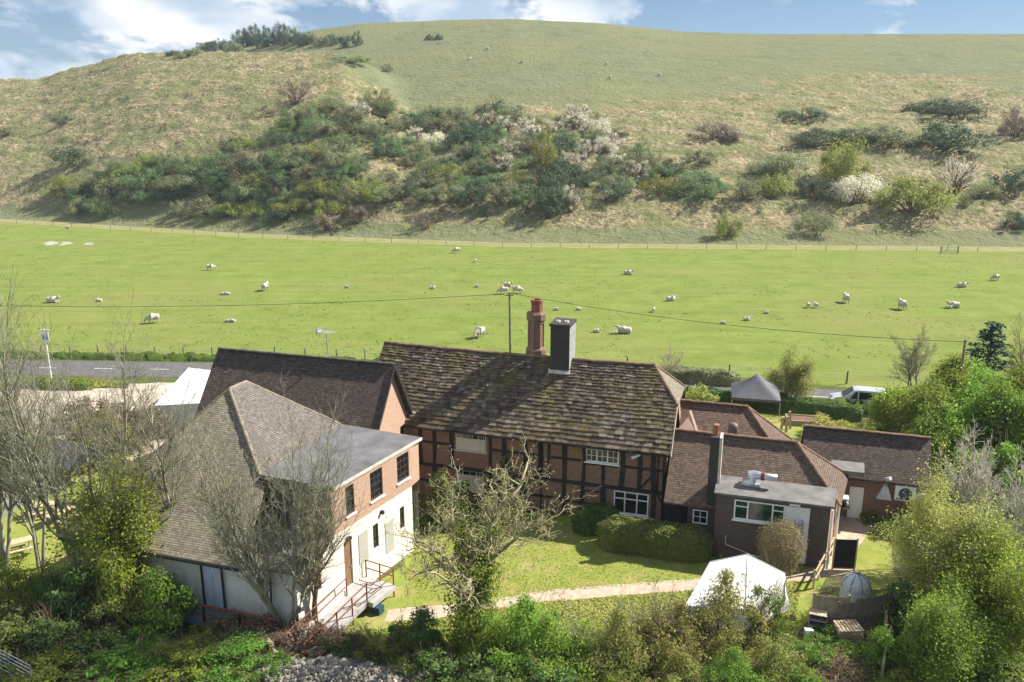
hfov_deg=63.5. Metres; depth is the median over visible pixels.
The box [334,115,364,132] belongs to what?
hill bush
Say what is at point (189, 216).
hill bush
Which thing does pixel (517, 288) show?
sheep
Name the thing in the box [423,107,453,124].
hill bush
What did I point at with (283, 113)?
hill bush
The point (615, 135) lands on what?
hill bush
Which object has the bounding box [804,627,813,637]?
lidded tub
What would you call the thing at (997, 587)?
spring tree
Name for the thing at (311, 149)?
hill bush
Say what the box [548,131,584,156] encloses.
hill bush
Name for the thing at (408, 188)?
hill bush
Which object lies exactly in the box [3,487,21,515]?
patio
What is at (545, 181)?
hill bush
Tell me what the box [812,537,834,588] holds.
balustrade
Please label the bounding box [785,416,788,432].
garden post
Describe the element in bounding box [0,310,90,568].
bare tree
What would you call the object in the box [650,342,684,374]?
bare tree
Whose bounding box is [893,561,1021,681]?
spring tree
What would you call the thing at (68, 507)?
picnic table
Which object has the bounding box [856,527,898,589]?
side lawn
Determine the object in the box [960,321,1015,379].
conifer
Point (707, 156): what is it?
hill bush
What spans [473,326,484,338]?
sheep
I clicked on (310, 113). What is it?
hill bush
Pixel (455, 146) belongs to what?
hill bush
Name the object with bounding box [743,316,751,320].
sheep
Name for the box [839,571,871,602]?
cloche dome
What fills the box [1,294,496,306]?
overhead wire
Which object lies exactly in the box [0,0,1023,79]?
sky
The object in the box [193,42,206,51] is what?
hill bush
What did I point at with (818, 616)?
bottle crate
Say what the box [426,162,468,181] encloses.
hill bush
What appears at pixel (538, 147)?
hill bush
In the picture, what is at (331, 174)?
hill bush
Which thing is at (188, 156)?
hill bush
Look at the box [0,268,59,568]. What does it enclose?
bare tree
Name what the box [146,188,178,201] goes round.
hill bush
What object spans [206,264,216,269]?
sheep
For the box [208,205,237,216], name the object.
hill bush
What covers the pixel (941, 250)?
field gate
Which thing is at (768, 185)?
hill bush
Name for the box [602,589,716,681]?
shrub
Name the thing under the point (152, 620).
shrub
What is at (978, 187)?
hill bush
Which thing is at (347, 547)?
door
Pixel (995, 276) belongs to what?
sheep
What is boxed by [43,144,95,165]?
hill bush
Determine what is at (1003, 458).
shrub
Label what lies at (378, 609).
storage box
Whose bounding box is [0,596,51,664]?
shrub
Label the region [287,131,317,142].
hill bush
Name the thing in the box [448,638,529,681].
shrub
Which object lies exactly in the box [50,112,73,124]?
hill bush
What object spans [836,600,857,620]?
board fence
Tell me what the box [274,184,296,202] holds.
hill bush
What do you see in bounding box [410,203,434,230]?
hill bush
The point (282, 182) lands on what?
hill bush
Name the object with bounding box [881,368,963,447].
leafy tree
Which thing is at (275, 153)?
hill bush
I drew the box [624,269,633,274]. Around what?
sheep
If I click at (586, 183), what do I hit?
hill bush
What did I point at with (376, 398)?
gabled barn
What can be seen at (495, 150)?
hill bush
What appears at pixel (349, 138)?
hill bush
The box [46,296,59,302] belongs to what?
sheep
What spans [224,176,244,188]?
hill bush
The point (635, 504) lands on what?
window
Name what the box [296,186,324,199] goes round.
hill bush
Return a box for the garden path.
[384,565,856,621]
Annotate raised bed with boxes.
[785,413,823,425]
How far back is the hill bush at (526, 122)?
231.50 m
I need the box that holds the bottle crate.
[808,608,826,633]
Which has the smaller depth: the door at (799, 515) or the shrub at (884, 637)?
the shrub at (884, 637)
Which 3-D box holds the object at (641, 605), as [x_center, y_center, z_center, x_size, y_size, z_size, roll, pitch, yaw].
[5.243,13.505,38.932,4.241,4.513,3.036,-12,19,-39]
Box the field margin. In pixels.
[0,219,1023,251]
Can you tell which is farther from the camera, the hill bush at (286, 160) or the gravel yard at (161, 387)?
the hill bush at (286, 160)
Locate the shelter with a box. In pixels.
[37,439,107,494]
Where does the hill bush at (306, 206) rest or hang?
on the hillside
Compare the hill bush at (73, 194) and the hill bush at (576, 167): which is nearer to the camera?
the hill bush at (576, 167)
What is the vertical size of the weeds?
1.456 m
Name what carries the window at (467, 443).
in the timber framed house
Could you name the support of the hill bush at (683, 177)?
on the hillside
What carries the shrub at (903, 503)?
on the ground at (830, 584)
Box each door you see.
[199,565,226,611]
[343,541,352,586]
[784,506,809,563]
[847,486,863,517]
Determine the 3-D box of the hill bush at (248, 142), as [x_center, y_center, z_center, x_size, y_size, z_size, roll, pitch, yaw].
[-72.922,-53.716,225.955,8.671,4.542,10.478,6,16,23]
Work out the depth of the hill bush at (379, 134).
225.31 m
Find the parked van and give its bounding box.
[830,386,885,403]
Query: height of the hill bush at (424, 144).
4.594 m
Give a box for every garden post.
[780,417,784,430]
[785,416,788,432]
[789,411,791,428]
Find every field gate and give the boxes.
[0,649,31,680]
[940,246,958,253]
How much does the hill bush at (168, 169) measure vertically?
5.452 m
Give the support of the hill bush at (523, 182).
on the hillside
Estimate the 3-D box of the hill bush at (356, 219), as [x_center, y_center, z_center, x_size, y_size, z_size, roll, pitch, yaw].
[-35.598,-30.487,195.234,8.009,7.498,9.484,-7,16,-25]
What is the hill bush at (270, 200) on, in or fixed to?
on the hillside
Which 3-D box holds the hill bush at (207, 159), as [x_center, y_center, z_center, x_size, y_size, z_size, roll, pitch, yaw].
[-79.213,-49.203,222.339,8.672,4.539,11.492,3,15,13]
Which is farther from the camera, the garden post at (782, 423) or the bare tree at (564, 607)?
the garden post at (782, 423)
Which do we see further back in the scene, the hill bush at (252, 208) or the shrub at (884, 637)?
the hill bush at (252, 208)
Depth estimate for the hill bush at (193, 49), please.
323.42 m
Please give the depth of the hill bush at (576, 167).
204.84 m
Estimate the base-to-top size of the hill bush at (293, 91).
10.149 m
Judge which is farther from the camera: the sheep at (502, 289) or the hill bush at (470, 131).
the hill bush at (470, 131)
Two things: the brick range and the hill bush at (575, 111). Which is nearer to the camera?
the brick range
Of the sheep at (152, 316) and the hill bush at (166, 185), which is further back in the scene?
the hill bush at (166, 185)
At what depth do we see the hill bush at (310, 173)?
208.18 m
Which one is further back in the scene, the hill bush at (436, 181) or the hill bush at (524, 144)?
the hill bush at (524, 144)
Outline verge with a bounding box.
[685,381,871,417]
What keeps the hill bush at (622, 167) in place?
on the hillside
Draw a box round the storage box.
[371,603,383,615]
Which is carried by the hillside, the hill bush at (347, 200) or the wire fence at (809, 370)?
the hill bush at (347, 200)
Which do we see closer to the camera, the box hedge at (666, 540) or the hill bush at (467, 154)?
the box hedge at (666, 540)
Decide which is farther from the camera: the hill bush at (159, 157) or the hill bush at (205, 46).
the hill bush at (205, 46)
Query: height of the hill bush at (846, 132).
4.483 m
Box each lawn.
[0,470,107,589]
[344,508,828,674]
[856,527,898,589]
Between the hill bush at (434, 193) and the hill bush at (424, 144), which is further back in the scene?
the hill bush at (424, 144)
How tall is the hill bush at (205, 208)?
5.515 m
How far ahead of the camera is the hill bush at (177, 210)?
208.29 m
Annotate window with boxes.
[345,484,356,518]
[370,467,384,503]
[373,523,377,547]
[397,451,410,485]
[400,425,403,433]
[400,507,403,527]
[454,433,486,453]
[455,470,484,493]
[584,446,619,466]
[613,490,648,518]
[692,509,707,524]
[732,499,785,525]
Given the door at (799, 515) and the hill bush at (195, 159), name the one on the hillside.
the hill bush at (195, 159)
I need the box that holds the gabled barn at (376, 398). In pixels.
[195,327,414,434]
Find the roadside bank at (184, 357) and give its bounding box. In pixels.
[0,349,378,361]
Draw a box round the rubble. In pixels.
[255,651,431,681]
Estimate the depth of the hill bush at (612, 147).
220.14 m
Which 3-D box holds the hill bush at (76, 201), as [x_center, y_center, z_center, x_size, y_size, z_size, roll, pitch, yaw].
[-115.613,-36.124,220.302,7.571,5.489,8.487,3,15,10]
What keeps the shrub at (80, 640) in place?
on the earth bank at (245, 677)
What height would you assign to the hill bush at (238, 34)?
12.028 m
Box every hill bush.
[0,127,12,135]
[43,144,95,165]
[44,175,72,191]
[48,176,81,198]
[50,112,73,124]
[63,177,94,192]
[63,185,99,200]
[65,195,88,213]
[74,195,106,210]
[81,169,108,184]
[84,193,118,215]
[85,163,131,179]
[91,172,130,198]
[100,165,137,187]
[102,159,132,174]
[113,181,149,202]
[118,165,170,189]
[127,151,159,173]
[130,189,161,204]
[140,178,161,190]
[141,164,168,175]
[143,152,179,168]
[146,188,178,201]
[151,175,196,190]
[152,155,198,174]
[164,50,178,55]
[164,173,205,187]
[164,181,195,198]
[165,150,193,165]
[168,199,196,215]
[173,157,208,175]
[174,53,187,58]
[177,49,198,55]
[181,210,196,218]
[184,196,222,216]
[185,47,201,53]
[191,153,221,166]
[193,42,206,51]
[197,165,228,181]
[199,41,217,51]
[199,149,230,164]
[200,153,244,170]
[201,173,230,187]
[203,186,225,199]
[204,40,221,50]
[208,203,242,215]
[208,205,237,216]
[213,37,226,48]
[216,137,249,152]
[217,40,239,49]
[220,186,261,202]
[221,146,261,175]
[222,39,244,52]
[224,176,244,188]
[227,136,260,150]
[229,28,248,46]
[229,182,266,199]
[233,200,269,216]
[236,145,281,170]
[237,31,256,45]
[238,168,253,178]
[240,172,268,188]
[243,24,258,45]
[248,166,289,180]
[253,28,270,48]
[253,186,275,198]
[258,176,301,190]
[258,206,294,223]
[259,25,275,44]
[259,195,281,210]
[260,127,290,142]
[264,141,289,155]
[264,150,285,163]
[267,128,306,145]
[267,196,304,211]
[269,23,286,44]
[269,160,308,175]
[271,117,300,134]
[272,72,314,104]
[272,149,313,168]
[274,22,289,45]
[274,107,313,127]
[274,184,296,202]
[283,142,313,157]
[283,152,318,166]
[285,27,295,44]
[286,197,324,209]
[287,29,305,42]
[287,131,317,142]
[287,139,327,155]
[288,161,324,177]
[292,98,328,119]
[294,32,309,45]
[295,107,321,122]
[295,114,334,133]
[295,173,345,195]
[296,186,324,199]
[302,31,318,43]
[305,98,337,112]
[309,36,330,45]
[309,207,352,230]
[310,94,349,109]
[313,120,341,136]
[313,199,352,216]
[314,140,357,159]
[314,166,345,179]
[318,149,348,169]
[319,131,353,143]
[319,186,344,203]
[321,36,338,46]
[324,53,371,63]
[327,33,335,39]
[327,140,353,152]
[327,183,362,204]
[330,154,366,168]
[331,34,345,42]
[332,175,354,187]
[333,107,355,117]
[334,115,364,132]
[335,35,351,41]
[335,108,367,122]
[336,134,365,146]
[336,163,364,178]
[339,196,361,210]
[340,40,350,47]
[341,160,370,174]
[341,177,388,201]
[342,96,375,119]
[343,201,377,222]
[346,101,367,115]
[348,153,370,167]
[350,31,363,45]
[358,119,383,136]
[360,88,398,107]
[360,98,406,117]
[362,126,392,141]
[362,185,400,201]
[363,173,387,186]
[369,120,393,133]
[370,138,407,157]
[377,168,399,179]
[380,62,393,71]
[381,131,417,144]
[383,114,414,130]
[384,137,412,155]
[384,179,419,197]
[390,108,433,128]
[394,152,418,165]
[402,150,426,164]
[405,124,425,143]
[406,137,455,151]
[407,170,446,188]
[409,147,433,157]
[409,161,437,178]
[410,186,434,201]
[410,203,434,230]
[414,154,455,168]
[416,103,447,116]
[417,113,465,131]
[420,129,455,144]
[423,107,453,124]
[423,184,452,200]
[424,34,433,39]
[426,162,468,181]
[429,169,455,187]
[431,163,454,176]
[433,35,443,39]
[434,104,473,122]
[434,154,466,167]
[435,182,476,202]
[444,128,482,145]
[444,175,470,186]
[445,121,489,143]
[448,142,478,156]
[450,105,474,117]
[454,180,489,202]
[455,116,490,130]
[460,143,484,156]
[461,114,486,125]
[462,158,490,175]
[462,162,508,175]
[463,172,503,190]
[463,176,496,191]
[469,108,503,131]
[471,141,515,154]
[472,93,516,116]
[472,146,510,162]
[472,177,517,206]
[475,205,486,213]
[482,107,511,126]
[484,123,511,142]
[487,146,516,170]
[492,109,518,132]
[494,101,535,124]
[498,169,535,186]
[499,137,515,146]
[501,130,549,152]
[501,136,521,154]
[501,183,532,199]
[506,193,535,203]
[507,155,537,167]
[508,173,538,189]
[510,114,535,123]
[514,114,541,134]
[515,115,544,139]
[517,184,567,218]
[520,166,573,187]
[526,131,558,145]
[527,141,553,154]
[527,152,571,168]
[531,122,558,173]
[532,116,550,128]
[532,162,563,177]
[536,116,561,132]
[538,184,568,205]
[539,153,587,174]
[546,186,577,201]
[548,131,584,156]
[549,173,574,186]
[551,127,583,144]
[552,115,577,125]
[556,97,591,119]
[556,108,603,129]
[557,148,579,165]
[558,177,584,212]
[562,168,599,181]
[567,152,591,167]
[569,175,595,190]
[573,187,593,199]
[574,131,599,158]
[578,117,612,133]
[583,128,613,143]
[588,111,611,123]
[588,154,629,175]
[589,134,619,153]
[593,152,623,165]
[594,189,616,200]
[595,182,633,198]
[596,172,637,189]
[598,123,630,145]
[599,148,636,165]
[605,157,642,175]
[607,127,630,136]
[615,150,651,169]
[618,140,655,158]
[624,151,655,165]
[626,151,651,179]
[634,175,655,186]
[637,173,682,192]
[639,162,688,178]
[642,150,678,165]
[654,159,690,176]
[660,173,701,187]
[665,171,718,198]
[671,180,717,198]
[682,148,722,162]
[682,167,720,182]
[685,119,745,139]
[687,171,719,185]
[704,178,733,192]
[713,201,746,238]
[725,177,761,199]
[743,150,811,175]
[751,170,796,196]
[776,104,833,118]
[784,126,843,146]
[791,177,838,200]
[792,201,840,232]
[814,132,873,182]
[826,126,883,140]
[827,171,890,203]
[854,123,921,147]
[861,174,962,213]
[894,119,997,151]
[896,95,1005,115]
[928,148,986,194]
[957,200,970,206]
[958,194,969,201]
[962,179,1006,198]
[983,160,1023,193]
[995,209,1023,229]
[996,106,1023,136]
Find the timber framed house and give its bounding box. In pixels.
[378,298,685,521]
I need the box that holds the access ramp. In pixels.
[282,560,395,656]
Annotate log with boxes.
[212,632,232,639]
[265,636,277,652]
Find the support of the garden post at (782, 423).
on the back garden
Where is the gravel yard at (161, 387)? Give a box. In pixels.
[0,382,173,459]
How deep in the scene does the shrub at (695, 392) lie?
75.07 m
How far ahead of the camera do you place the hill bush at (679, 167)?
205.50 m
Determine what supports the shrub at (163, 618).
on the ground at (830, 584)
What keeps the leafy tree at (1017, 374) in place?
on the ground at (830, 584)
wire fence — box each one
[0,218,989,248]
[10,345,377,356]
[635,360,928,382]
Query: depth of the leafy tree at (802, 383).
75.08 m
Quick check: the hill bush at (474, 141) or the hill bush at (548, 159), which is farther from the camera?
the hill bush at (474, 141)
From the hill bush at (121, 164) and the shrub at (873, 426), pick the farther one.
the hill bush at (121, 164)
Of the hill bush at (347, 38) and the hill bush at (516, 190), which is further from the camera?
the hill bush at (347, 38)
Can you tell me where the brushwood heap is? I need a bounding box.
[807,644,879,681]
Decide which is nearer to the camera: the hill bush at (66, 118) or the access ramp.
the access ramp
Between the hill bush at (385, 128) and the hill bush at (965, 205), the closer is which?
the hill bush at (965, 205)
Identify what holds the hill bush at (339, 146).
on the hillside
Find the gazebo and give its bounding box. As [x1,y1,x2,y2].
[731,373,780,421]
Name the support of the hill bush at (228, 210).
on the hillside
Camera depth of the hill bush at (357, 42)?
373.59 m
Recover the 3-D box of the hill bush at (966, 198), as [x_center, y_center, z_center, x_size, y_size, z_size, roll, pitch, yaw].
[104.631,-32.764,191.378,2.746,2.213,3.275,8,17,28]
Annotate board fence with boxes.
[812,592,850,625]
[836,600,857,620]
[856,592,899,626]
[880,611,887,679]
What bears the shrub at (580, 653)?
on the earth bank at (245, 677)
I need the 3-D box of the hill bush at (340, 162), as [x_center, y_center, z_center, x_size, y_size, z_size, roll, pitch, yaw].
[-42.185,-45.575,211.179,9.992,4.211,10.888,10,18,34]
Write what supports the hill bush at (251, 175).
on the hillside
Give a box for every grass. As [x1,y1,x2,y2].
[0,379,128,390]
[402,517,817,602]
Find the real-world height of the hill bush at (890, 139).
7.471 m
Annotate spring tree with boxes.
[23,438,175,595]
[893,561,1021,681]
[933,482,1023,666]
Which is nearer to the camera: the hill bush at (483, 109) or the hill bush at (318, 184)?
the hill bush at (318, 184)
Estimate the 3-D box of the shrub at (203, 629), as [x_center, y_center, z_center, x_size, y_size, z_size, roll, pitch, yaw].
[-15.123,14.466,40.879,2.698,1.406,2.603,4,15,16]
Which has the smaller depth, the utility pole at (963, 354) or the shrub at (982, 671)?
the shrub at (982, 671)
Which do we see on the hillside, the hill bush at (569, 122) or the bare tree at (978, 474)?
the hill bush at (569, 122)
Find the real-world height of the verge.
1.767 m
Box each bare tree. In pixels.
[0,252,170,570]
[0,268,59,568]
[0,287,209,533]
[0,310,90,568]
[101,332,210,516]
[167,366,368,627]
[290,461,353,618]
[543,575,589,654]
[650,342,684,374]
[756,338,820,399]
[880,323,940,385]
[937,414,1023,553]
[1006,314,1023,370]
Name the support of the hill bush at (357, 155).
on the hillside
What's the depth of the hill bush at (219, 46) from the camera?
450.50 m
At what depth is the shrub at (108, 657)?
37.73 m
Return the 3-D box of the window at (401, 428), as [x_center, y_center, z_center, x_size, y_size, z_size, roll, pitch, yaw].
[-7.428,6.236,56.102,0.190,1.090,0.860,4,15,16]
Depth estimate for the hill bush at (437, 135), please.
229.41 m
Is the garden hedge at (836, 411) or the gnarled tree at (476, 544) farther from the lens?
the garden hedge at (836, 411)
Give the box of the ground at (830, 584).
[0,222,1023,681]
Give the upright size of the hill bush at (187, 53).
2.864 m
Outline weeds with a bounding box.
[0,627,1023,681]
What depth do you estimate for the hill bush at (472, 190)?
194.83 m
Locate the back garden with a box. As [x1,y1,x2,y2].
[755,410,853,442]
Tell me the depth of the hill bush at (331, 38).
394.56 m
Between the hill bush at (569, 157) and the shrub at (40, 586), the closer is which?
the shrub at (40, 586)
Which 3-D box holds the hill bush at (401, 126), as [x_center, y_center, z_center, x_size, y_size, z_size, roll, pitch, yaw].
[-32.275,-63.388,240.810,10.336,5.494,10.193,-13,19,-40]
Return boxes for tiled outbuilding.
[801,424,931,521]
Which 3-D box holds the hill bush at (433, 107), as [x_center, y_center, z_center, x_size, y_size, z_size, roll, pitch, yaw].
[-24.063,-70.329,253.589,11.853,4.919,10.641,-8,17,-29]
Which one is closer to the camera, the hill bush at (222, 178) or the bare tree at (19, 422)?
the bare tree at (19, 422)
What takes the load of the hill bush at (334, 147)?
on the hillside
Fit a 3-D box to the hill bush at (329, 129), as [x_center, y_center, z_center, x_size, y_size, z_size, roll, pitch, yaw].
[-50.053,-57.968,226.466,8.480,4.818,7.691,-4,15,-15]
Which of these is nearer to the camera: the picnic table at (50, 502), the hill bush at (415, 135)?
the picnic table at (50, 502)
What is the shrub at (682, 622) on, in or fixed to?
on the earth bank at (245, 677)
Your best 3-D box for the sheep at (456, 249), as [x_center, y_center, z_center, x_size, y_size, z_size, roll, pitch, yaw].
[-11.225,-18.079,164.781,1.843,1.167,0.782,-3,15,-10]
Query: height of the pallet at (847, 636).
0.142 m
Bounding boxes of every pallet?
[833,619,864,633]
[833,623,862,636]
[835,632,862,640]
[839,635,863,638]
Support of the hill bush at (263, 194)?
on the hillside
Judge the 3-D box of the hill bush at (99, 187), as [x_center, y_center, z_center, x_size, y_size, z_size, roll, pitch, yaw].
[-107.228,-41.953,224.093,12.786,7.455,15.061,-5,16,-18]
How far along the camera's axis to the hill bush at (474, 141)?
226.11 m
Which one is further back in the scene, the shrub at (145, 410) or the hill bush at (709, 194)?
the hill bush at (709, 194)
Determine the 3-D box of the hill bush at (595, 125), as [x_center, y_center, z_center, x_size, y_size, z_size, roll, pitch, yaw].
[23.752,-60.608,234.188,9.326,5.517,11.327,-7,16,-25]
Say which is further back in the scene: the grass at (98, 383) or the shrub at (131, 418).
the grass at (98, 383)
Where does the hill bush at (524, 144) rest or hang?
on the hillside
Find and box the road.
[0,360,842,398]
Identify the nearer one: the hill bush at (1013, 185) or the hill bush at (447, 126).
the hill bush at (1013, 185)
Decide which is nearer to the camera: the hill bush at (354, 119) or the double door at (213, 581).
the double door at (213, 581)
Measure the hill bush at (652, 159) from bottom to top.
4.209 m
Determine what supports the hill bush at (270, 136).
on the hillside
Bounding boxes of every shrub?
[0,544,61,619]
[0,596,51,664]
[0,632,108,681]
[6,561,70,617]
[6,601,98,674]
[8,426,72,473]
[32,553,107,625]
[33,618,137,672]
[47,389,155,475]
[50,388,126,428]
[63,589,147,649]
[63,628,191,681]
[86,391,170,457]
[91,530,155,637]
[102,615,170,654]
[114,627,243,681]
[119,568,161,596]
[127,554,200,645]
[128,396,159,441]
[131,603,172,633]
[181,616,225,645]
[184,620,279,681]
[198,606,259,644]
[223,606,293,654]
[245,643,302,681]
[257,609,330,657]
[304,618,369,658]
[314,630,371,660]
[333,617,406,669]
[364,620,437,674]
[383,605,446,663]
[390,632,483,681]
[419,499,460,535]
[421,457,473,525]
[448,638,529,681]
[455,577,577,681]
[483,449,532,508]
[503,595,600,681]
[508,649,592,681]
[546,629,618,681]
[575,603,677,681]
[575,643,654,681]
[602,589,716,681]
[627,643,709,681]
[646,596,740,679]
[669,558,775,667]
[680,638,772,681]
[685,380,721,402]
[735,627,825,681]
[736,561,804,650]
[752,656,834,681]
[770,627,841,674]
[798,407,848,435]
[804,622,860,655]
[844,415,891,432]
[858,618,914,673]
[859,511,879,525]
[866,655,931,681]
[870,508,915,540]
[872,573,932,628]
[886,479,962,527]
[897,575,1000,672]
[900,386,980,474]
[932,425,1023,516]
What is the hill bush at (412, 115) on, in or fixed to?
on the hillside
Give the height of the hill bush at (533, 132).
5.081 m
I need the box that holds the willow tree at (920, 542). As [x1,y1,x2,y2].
[864,429,1023,611]
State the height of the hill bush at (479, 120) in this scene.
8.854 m
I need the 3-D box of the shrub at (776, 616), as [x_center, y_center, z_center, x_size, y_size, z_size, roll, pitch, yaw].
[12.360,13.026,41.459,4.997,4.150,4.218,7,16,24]
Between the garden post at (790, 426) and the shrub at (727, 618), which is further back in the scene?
the garden post at (790, 426)
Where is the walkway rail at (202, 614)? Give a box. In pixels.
[130,591,287,634]
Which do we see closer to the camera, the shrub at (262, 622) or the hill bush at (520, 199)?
the shrub at (262, 622)
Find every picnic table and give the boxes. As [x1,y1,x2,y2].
[5,535,33,553]
[24,500,54,516]
[42,504,80,522]
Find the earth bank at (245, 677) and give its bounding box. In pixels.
[0,645,1023,681]
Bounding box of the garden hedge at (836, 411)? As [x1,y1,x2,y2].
[696,387,863,421]
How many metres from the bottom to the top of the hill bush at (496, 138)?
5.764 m
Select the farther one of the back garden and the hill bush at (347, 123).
the hill bush at (347, 123)
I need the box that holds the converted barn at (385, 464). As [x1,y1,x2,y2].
[56,380,421,626]
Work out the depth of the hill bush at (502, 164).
211.26 m
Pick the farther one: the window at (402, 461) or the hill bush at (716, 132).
the hill bush at (716, 132)
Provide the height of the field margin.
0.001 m
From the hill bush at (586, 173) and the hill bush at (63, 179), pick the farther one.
the hill bush at (63, 179)
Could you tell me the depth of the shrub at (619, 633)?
37.76 m
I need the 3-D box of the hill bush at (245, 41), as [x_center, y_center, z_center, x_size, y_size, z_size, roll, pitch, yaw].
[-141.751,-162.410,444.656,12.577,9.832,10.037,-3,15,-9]
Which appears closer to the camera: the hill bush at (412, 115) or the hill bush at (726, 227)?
the hill bush at (726, 227)
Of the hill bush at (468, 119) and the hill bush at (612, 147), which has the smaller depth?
the hill bush at (612, 147)
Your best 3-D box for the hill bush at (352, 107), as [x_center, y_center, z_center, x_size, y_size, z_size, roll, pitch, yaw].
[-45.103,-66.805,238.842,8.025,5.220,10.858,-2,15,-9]
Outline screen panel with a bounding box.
[831,537,858,570]
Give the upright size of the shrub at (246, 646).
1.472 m
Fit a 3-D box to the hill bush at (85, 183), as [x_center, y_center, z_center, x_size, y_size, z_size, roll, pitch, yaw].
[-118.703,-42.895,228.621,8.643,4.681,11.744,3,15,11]
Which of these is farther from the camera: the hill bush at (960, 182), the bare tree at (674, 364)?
the hill bush at (960, 182)
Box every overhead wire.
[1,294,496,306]
[516,294,961,341]
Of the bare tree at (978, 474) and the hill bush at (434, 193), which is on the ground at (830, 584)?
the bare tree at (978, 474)
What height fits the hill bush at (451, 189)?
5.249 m
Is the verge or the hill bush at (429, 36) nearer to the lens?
the verge
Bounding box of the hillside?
[0,19,1023,246]
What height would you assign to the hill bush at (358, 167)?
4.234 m
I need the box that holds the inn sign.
[39,329,51,377]
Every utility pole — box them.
[505,292,513,352]
[959,339,966,377]
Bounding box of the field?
[0,222,1023,389]
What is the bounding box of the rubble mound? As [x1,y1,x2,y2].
[255,658,434,681]
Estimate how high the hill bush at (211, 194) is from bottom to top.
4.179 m
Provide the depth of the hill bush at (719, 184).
197.47 m
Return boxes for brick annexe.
[663,423,864,568]
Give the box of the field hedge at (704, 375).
[663,364,742,386]
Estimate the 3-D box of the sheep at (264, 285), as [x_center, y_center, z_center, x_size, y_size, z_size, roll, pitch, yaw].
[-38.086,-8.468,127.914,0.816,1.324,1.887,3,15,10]
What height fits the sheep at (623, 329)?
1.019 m
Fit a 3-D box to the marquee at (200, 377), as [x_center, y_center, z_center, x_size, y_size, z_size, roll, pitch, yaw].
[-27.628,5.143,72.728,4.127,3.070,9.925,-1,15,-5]
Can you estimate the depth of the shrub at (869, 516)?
53.38 m
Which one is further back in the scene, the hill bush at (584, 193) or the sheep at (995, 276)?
the hill bush at (584, 193)
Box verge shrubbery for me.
[15,376,94,390]
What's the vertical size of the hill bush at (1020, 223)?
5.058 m
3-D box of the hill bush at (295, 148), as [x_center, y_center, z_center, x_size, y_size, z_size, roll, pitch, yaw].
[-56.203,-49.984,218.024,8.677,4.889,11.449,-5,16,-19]
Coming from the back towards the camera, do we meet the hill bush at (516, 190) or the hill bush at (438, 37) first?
the hill bush at (438, 37)
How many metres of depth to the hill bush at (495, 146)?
219.24 m
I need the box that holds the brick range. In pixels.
[679,399,793,440]
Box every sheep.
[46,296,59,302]
[143,313,159,323]
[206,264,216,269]
[261,281,267,290]
[451,247,459,252]
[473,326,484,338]
[496,286,507,293]
[504,282,512,286]
[512,285,523,292]
[593,328,601,332]
[615,325,631,333]
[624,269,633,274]
[666,295,676,300]
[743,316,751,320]
[843,292,849,302]
[898,298,907,308]
[945,301,959,307]
[957,281,968,286]
[990,274,999,280]
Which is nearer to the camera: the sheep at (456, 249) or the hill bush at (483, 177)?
the sheep at (456, 249)
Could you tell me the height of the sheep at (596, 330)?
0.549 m
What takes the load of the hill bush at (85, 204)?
on the hillside
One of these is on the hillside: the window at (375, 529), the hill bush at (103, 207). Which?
the hill bush at (103, 207)
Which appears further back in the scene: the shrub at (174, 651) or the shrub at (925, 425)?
the shrub at (925, 425)
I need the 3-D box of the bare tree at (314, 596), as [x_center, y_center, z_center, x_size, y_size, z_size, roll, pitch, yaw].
[-9.844,10.414,40.779,3.553,9.551,3.134,7,16,25]
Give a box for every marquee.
[154,368,210,436]
[683,554,796,645]
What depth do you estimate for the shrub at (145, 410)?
68.33 m
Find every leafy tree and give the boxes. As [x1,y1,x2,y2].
[863,377,936,432]
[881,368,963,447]
[923,344,979,395]
[933,350,1021,456]
[966,364,1023,471]
[994,355,1023,397]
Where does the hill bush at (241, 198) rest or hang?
on the hillside
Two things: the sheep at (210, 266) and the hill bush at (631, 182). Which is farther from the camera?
the hill bush at (631, 182)
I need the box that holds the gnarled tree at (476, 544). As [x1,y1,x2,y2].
[378,432,599,662]
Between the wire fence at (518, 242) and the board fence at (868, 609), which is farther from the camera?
the wire fence at (518, 242)
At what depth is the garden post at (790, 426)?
69.77 m
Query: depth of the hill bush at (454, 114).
250.35 m
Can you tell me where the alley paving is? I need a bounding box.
[826,516,872,572]
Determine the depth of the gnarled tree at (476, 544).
39.32 m
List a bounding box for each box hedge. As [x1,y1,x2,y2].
[569,501,620,536]
[595,513,713,563]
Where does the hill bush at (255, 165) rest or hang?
on the hillside
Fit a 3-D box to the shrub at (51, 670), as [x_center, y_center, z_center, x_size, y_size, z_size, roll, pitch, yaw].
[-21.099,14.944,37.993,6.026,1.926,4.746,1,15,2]
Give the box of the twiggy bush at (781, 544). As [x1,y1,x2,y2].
[755,512,808,580]
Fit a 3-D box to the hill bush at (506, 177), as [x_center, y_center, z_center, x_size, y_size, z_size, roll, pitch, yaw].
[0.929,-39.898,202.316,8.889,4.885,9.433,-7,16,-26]

